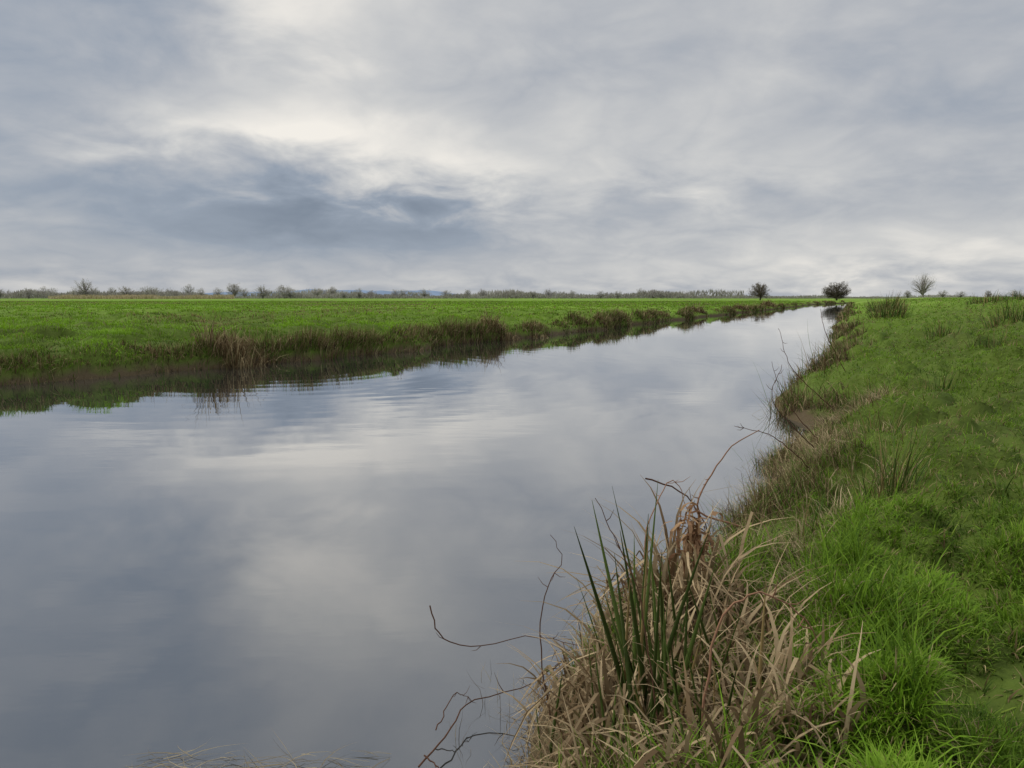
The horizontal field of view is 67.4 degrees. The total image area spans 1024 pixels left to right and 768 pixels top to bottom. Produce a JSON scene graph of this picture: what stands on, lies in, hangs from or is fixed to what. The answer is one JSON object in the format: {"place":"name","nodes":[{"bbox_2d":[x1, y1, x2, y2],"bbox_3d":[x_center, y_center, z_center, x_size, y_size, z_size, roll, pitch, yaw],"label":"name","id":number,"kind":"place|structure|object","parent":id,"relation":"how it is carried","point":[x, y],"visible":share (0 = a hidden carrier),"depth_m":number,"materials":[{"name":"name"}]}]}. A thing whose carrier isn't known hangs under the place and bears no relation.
{"place":"outdoors","nodes":[
{"label":"outdoors","id":0,"kind":"place"},
{"bbox_2d":[205,289,452,295],"bbox_3d":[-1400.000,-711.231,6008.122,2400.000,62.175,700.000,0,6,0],"label":"hills","id":1,"kind":"structure","parent":0,"point":[434,293],"depth_m":5894.43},
{"bbox_2d":[0,303,847,767],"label":"water","id":2,"kind":"structure","parent":0,"point":[262,561],"depth_m":4.73,"materials":[{"name":"grey liquid"}]},
{"bbox_2d":[126,663,533,767],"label":"floating weed","id":3,"kind":"object","parent":2,"relation":"on","point":[257,761],"visible":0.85,"depth_m":2.32,"materials":[{"name":"brown plant"}]},
{"bbox_2d":[424,755,438,767],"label":"bramble stem","id":4,"kind":"object","parent":2,"relation":"on","point":[431,761],"visible":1,"depth_m":2.29,"materials":[{"name":"brown plant"}]},
{"bbox_2d":[0,297,1023,767],"bbox_3d":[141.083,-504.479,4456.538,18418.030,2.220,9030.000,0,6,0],"label":"ground","id":5,"kind":"structure","parent":0,"point":[924,413],"depth_m":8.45,"materials":[{"name":"green plant"}]},
{"bbox_2d":[21,288,36,298],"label":"distant tree","id":6,"kind":"object","parent":5,"relation":"on","point":[28,294],"visible":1,"depth_m":392.91,"materials":[{"name":"grey plant"}]},
{"bbox_2d":[70,278,97,295],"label":"distant tree","id":7,"kind":"object","parent":5,"relation":"on","point":[85,288],"visible":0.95,"depth_m":419.70,"materials":[{"name":"grey plant"}]},
{"bbox_2d":[117,286,134,295],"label":"distant tree","id":8,"kind":"object","parent":5,"relation":"on","point":[125,290],"visible":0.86,"depth_m":417.72,"materials":[{"name":"grey plant"}]},
{"bbox_2d":[48,294,234,298],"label":"reed bed","id":9,"kind":"object","parent":5,"relation":"on","point":[148,296],"visible":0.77,"depth_m":330.85,"materials":[{"name":"brown plant"}]},
{"bbox_2d":[130,337,182,371],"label":"reed clump","id":10,"kind":"object","parent":5,"relation":"on","point":[150,350],"visible":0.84,"depth_m":14.56,"materials":[{"name":"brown plant"}]},
{"bbox_2d":[181,284,194,293],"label":"distant tree","id":11,"kind":"object","parent":5,"relation":"on","point":[187,290],"visible":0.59,"depth_m":498.09,"materials":[{"name":"grey plant"}]},
{"bbox_2d":[196,288,204,295],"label":"distant tree","id":12,"kind":"object","parent":5,"relation":"on","point":[199,291],"visible":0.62,"depth_m":404.26,"materials":[{"name":"grey plant"}]},
{"bbox_2d":[213,287,224,294],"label":"distant tree","id":13,"kind":"object","parent":5,"relation":"on","point":[217,292],"visible":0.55,"depth_m":455.85,"materials":[{"name":"grey plant"}]},
{"bbox_2d":[177,310,270,368],"bbox_3d":[-5.741,-0.917,15.343,2.067,1.506,1.852,0,6,0],"label":"reed clump","id":14,"kind":"object","parent":5,"relation":"on","point":[223,341],"visible":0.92,"depth_m":15.26,"materials":[{"name":"brown plant"}]},
{"bbox_2d":[225,283,240,295],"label":"distant tree","id":15,"kind":"object","parent":5,"relation":"on","point":[234,291],"visible":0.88,"depth_m":509.98,"materials":[{"name":"grey plant"}]},
{"bbox_2d":[237,288,249,296],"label":"distant tree","id":16,"kind":"object","parent":5,"relation":"on","point":[245,293],"visible":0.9,"depth_m":486.01,"materials":[{"name":"grey plant"}]},
{"bbox_2d":[215,328,298,363],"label":"reed clump","id":17,"kind":"object","parent":5,"relation":"on","point":[267,360],"visible":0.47,"depth_m":16.34,"materials":[{"name":"brown plant"}]},
{"bbox_2d":[251,286,271,298],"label":"distant tree","id":18,"kind":"object","parent":5,"relation":"on","point":[263,294],"visible":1,"depth_m":404.07,"materials":[{"name":"grey plant"}]},
{"bbox_2d":[275,285,291,298],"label":"distant tree","id":19,"kind":"object","parent":5,"relation":"on","point":[283,288],"visible":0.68,"depth_m":417.09,"materials":[{"name":"grey plant"}]},
{"bbox_2d":[281,288,301,298],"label":"distant tree","id":20,"kind":"object","parent":5,"relation":"on","point":[290,294],"visible":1,"depth_m":406.62,"materials":[{"name":"grey plant"}]},
{"bbox_2d":[313,289,320,296],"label":"distant tree","id":21,"kind":"object","parent":5,"relation":"on","point":[317,292],"visible":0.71,"depth_m":471.27,"materials":[{"name":"grey plant"}]},
{"bbox_2d":[328,287,336,297],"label":"distant tree","id":22,"kind":"object","parent":5,"relation":"on","point":[332,290],"visible":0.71,"depth_m":449.20,"materials":[{"name":"grey plant"}]},
{"bbox_2d":[338,292,349,298],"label":"distant tree","id":23,"kind":"object","parent":5,"relation":"on","point":[344,294],"visible":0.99,"depth_m":394.80,"materials":[{"name":"grey plant"}]},
{"bbox_2d":[352,288,362,297],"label":"distant tree","id":24,"kind":"object","parent":5,"relation":"on","point":[359,294],"visible":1,"depth_m":379.74,"materials":[{"name":"grey plant"}]},
{"bbox_2d":[397,289,410,295],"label":"distant tree","id":25,"kind":"object","parent":5,"relation":"on","point":[402,294],"visible":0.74,"depth_m":504.58,"materials":[{"name":"grey plant"}]},
{"bbox_2d":[392,326,421,350],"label":"reed clump","id":26,"kind":"object","parent":5,"relation":"on","point":[407,337],"visible":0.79,"depth_m":19.82,"materials":[{"name":"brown plant"}]},
{"bbox_2d":[0,300,834,371],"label":"meadow grass","id":27,"kind":"structure","parent":5,"relation":"on","point":[122,331],"depth_m":31.35,"materials":[{"name":"green plant"}]},
{"bbox_2d":[0,300,845,384],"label":"dead bank vegetation","id":28,"kind":"object","parent":5,"relation":"on","point":[424,332],"visible":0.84,"depth_m":19.08,"materials":[{"name":"brown plant"}]},
{"bbox_2d":[417,289,430,296],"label":"distant tree","id":29,"kind":"object","parent":5,"relation":"on","point":[423,293],"visible":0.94,"depth_m":480.43,"materials":[{"name":"grey plant"}]},
{"bbox_2d":[478,288,487,297],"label":"distant tree","id":30,"kind":"object","parent":5,"relation":"on","point":[484,293],"visible":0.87,"depth_m":431.00,"materials":[{"name":"grey plant"}]},
{"bbox_2d":[470,303,522,340],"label":"reed clump","id":31,"kind":"object","parent":5,"relation":"on","point":[508,337],"visible":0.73,"depth_m":25.02,"materials":[{"name":"brown plant"}]},
{"bbox_2d":[1,287,1008,298],"bbox_3d":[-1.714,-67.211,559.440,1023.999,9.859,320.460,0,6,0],"label":"distant hedgerow","id":32,"kind":"object","parent":5,"relation":"on","point":[505,294],"visible":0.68,"depth_m":424.54,"materials":[{"name":"grey plant"}]},
{"bbox_2d":[514,318,551,337],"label":"reed clump","id":33,"kind":"object","parent":5,"relation":"on","point":[535,334],"visible":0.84,"depth_m":26.69,"materials":[{"name":"brown plant"}]},
{"bbox_2d":[529,290,536,298],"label":"distant tree","id":34,"kind":"object","parent":5,"relation":"on","point":[532,295],"visible":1,"depth_m":408.48,"materials":[{"name":"grey plant"}]},
{"bbox_2d":[540,288,553,296],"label":"distant tree","id":35,"kind":"object","parent":5,"relation":"on","point":[548,292],"visible":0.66,"depth_m":434.66,"materials":[{"name":"grey plant"}]},
{"bbox_2d":[595,291,605,298],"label":"distant tree","id":36,"kind":"object","parent":5,"relation":"on","point":[601,295],"visible":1,"depth_m":401.61,"materials":[{"name":"grey plant"}]},
{"bbox_2d":[595,313,609,326],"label":"reed clump","id":37,"kind":"object","parent":5,"relation":"on","point":[601,319],"visible":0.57,"depth_m":33.21,"materials":[{"name":"brown plant"}]},
{"bbox_2d":[613,291,621,298],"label":"distant tree","id":38,"kind":"object","parent":5,"relation":"on","point":[616,295],"visible":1,"depth_m":385.93,"materials":[{"name":"grey plant"}]},
{"bbox_2d":[611,307,632,323],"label":"reed clump","id":39,"kind":"object","parent":5,"relation":"on","point":[631,322],"visible":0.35,"depth_m":39.26,"materials":[{"name":"brown plant"}]},
{"bbox_2d":[687,303,707,313],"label":"reed clump","id":40,"kind":"object","parent":5,"relation":"on","point":[698,310],"visible":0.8,"depth_m":54.54,"materials":[{"name":"brown plant"}]},
{"bbox_2d":[691,430,758,526],"bbox_3d":[1.166,0.520,4.209,0.378,0.537,0.090,0,6,0],"label":"bramble stem","id":41,"kind":"object","parent":5,"relation":"on","point":[703,514],"visible":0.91,"depth_m":4.20,"materials":[{"name":"brown plant"}]},
{"bbox_2d":[487,475,978,767],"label":"rush tussock","id":42,"kind":"object","parent":5,"relation":"on","point":[682,596],"visible":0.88,"depth_m":1.99,"materials":[{"name":"beige plant"}]},
{"bbox_2d":[418,658,563,767],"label":"bramble stem","id":43,"kind":"object","parent":42,"relation":"on","point":[428,755],"visible":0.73,"depth_m":2.49,"materials":[{"name":"brown plant"}]},
{"bbox_2d":[435,686,474,729],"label":"bramble stem","id":44,"kind":"object","parent":43,"relation":"attached to","point":[449,702],"visible":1,"depth_m":2.52,"materials":[{"name":"brown plant"}]},
{"bbox_2d":[429,605,591,650],"bbox_3d":[-0.007,0.795,2.475,0.530,0.142,0.074,1,7,8],"label":"bramble stem","id":45,"kind":"object","parent":42,"relation":"on","point":[486,644],"visible":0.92,"depth_m":2.50,"materials":[{"name":"brown plant"}]},
{"bbox_2d":[539,536,561,718],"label":"bramble stem","id":46,"kind":"object","parent":42,"relation":"on","point":[540,636],"visible":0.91,"depth_m":2.31,"materials":[{"name":"brown plant"}]},
{"bbox_2d":[595,498,661,736],"bbox_3d":[0.280,0.558,1.831,0.183,0.563,0.056,3,7,23],"label":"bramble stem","id":47,"kind":"object","parent":42,"relation":"on","point":[642,615],"visible":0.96,"depth_m":1.81,"materials":[{"name":"brown plant"}]},
{"bbox_2d":[642,477,688,575],"bbox_3d":[0.527,0.565,2.815,0.298,0.445,0.103,-5,8,-39],"label":"bramble stem","id":48,"kind":"object","parent":42,"relation":"on","point":[654,509],"visible":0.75,"depth_m":2.80,"materials":[{"name":"brown plant"}]},
{"bbox_2d":[645,478,710,548],"bbox_3d":[0.670,0.566,3.004,0.298,0.402,0.060,2,7,15],"label":"bramble stem","id":49,"kind":"object","parent":42,"relation":"on","point":[679,492],"visible":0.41,"depth_m":3.00,"materials":[{"name":"brown plant"}]},
{"bbox_2d":[701,577,819,725],"bbox_3d":[0.560,0.591,1.710,0.282,0.348,0.039,-1,7,-6],"label":"bramble stem","id":50,"kind":"object","parent":42,"relation":"on","point":[712,643],"visible":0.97,"depth_m":1.71,"materials":[{"name":"brown plant"}]},
{"bbox_2d":[734,303,752,312],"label":"reed clump","id":51,"kind":"object","parent":5,"relation":"on","point":[738,306],"visible":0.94,"depth_m":69.53,"materials":[{"name":"brown plant"}]},
{"bbox_2d":[562,382,929,645],"bbox_3d":[2.074,0.464,5.234,1.398,0.824,6.185,3,7,28],"label":"dry grass mat","id":52,"kind":"object","parent":5,"relation":"on","point":[804,441],"visible":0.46,"depth_m":5.07,"materials":[{"name":"brown plant"}]},
{"bbox_2d":[748,282,771,299],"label":"bare tree","id":53,"kind":"object","parent":5,"relation":"on","point":[760,292],"visible":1,"depth_m":198.14,"materials":[{"name":"grey plant"}]},
{"bbox_2d":[759,298,776,305],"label":"reed clump","id":54,"kind":"object","parent":5,"relation":"on","point":[768,303],"visible":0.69,"depth_m":87.01,"materials":[{"name":"brown plant"}]},
{"bbox_2d":[735,423,811,468],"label":"bramble stem","id":55,"kind":"object","parent":5,"relation":"on","point":[742,427],"visible":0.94,"depth_m":4.68,"materials":[{"name":"brown plant"}]},
{"bbox_2d":[766,366,816,449],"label":"bramble stem","id":56,"kind":"object","parent":5,"relation":"on","point":[784,417],"visible":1,"depth_m":5.17,"materials":[{"name":"brown plant"}]},
{"bbox_2d":[772,364,814,436],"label":"bramble stem","id":57,"kind":"object","parent":5,"relation":"on","point":[791,408],"visible":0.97,"depth_m":6.07,"materials":[{"name":"brown plant"}]},
{"bbox_2d":[684,302,906,547],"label":"dead bank vegetation","id":58,"kind":"object","parent":5,"relation":"on","point":[796,487],"visible":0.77,"depth_m":5.48,"materials":[{"name":"brown plant"}]},
{"bbox_2d":[762,492,832,551],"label":"rush clump","id":59,"kind":"object","parent":5,"relation":"on","point":[812,530],"visible":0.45,"depth_m":3.44,"materials":[{"name":"green plant"}]},
{"bbox_2d":[778,328,831,407],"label":"bramble stem","id":60,"kind":"object","parent":5,"relation":"on","point":[800,378],"visible":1,"depth_m":7.55,"materials":[{"name":"brown plant"}]},
{"bbox_2d":[820,309,844,370],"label":"bramble stem","id":61,"kind":"object","parent":5,"relation":"on","point":[831,344],"visible":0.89,"depth_m":9.52,"materials":[{"name":"brown plant"}]},
{"bbox_2d":[821,281,850,299],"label":"bare tree","id":62,"kind":"object","parent":5,"relation":"on","point":[836,292],"visible":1,"depth_m":189.57,"materials":[{"name":"grey plant"}]},
{"bbox_2d":[850,370,888,412],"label":"rush clump","id":63,"kind":"object","parent":5,"relation":"on","point":[862,402],"visible":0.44,"depth_m":6.66,"materials":[{"name":"green plant"}]},
{"bbox_2d":[835,398,920,438],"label":"rush clump","id":64,"kind":"object","parent":5,"relation":"on","point":[899,425],"visible":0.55,"depth_m":5.22,"materials":[{"name":"green plant"}]},
{"bbox_2d":[863,297,911,318],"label":"rush clump","id":65,"kind":"object","parent":5,"relation":"on","point":[886,313],"visible":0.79,"depth_m":28.24,"materials":[{"name":"green plant"}]},
{"bbox_2d":[829,409,952,504],"bbox_3d":[1.829,0.416,3.716,0.592,0.647,0.601,0,6,0],"label":"rush clump","id":66,"kind":"object","parent":5,"relation":"on","point":[894,474],"visible":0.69,"depth_m":3.66,"materials":[{"name":"green plant"}]},
{"bbox_2d":[903,290,911,297],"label":"distant tree","id":67,"kind":"object","parent":5,"relation":"on","point":[907,293],"visible":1,"depth_m":453.16,"materials":[{"name":"grey plant"}]},
{"bbox_2d":[911,273,937,297],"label":"bare tree","id":68,"kind":"object","parent":5,"relation":"on","point":[923,284],"visible":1,"depth_m":205.86,"materials":[{"name":"grey plant"}]},
{"bbox_2d":[905,362,964,392],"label":"rush clump","id":69,"kind":"object","parent":5,"relation":"on","point":[950,382],"visible":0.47,"depth_m":7.44,"materials":[{"name":"green plant"}]},
{"bbox_2d":[937,290,948,297],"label":"distant tree","id":70,"kind":"object","parent":5,"relation":"on","point":[942,293],"visible":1,"depth_m":469.97,"materials":[{"name":"grey plant"}]},
{"bbox_2d":[922,319,965,341],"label":"rush clump","id":71,"kind":"object","parent":5,"relation":"on","point":[939,332],"visible":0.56,"depth_m":13.32,"materials":[{"name":"green plant"}]},
{"bbox_2d":[955,292,967,296],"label":"distant tree","id":72,"kind":"object","parent":5,"relation":"on","point":[961,295],"visible":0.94,"depth_m":451.75,"materials":[{"name":"grey plant"}]},
{"bbox_2d":[963,290,1009,304],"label":"rush clump","id":73,"kind":"object","parent":5,"relation":"on","point":[996,298],"visible":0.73,"depth_m":34.57,"materials":[{"name":"green plant"}]},
{"bbox_2d":[964,321,1014,349],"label":"rush clump","id":74,"kind":"object","parent":5,"relation":"on","point":[994,344],"visible":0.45,"depth_m":9.74,"materials":[{"name":"green plant"}]},
{"bbox_2d":[978,296,1023,328],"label":"rush clump","id":75,"kind":"object","parent":5,"relation":"on","point":[1009,314],"visible":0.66,"depth_m":16.02,"materials":[{"name":"green plant"}]},
{"bbox_2d":[1001,291,1023,300],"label":"rush clump","id":76,"kind":"object","parent":5,"relation":"on","point":[1017,297],"visible":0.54,"depth_m":40.96,"materials":[{"name":"green plant"}]},
{"bbox_2d":[0,0,1023,296],"label":"sky","id":77,"kind":"structure","parent":0,"point":[796,148],"materials":[{"name":"grey"}]}
]}

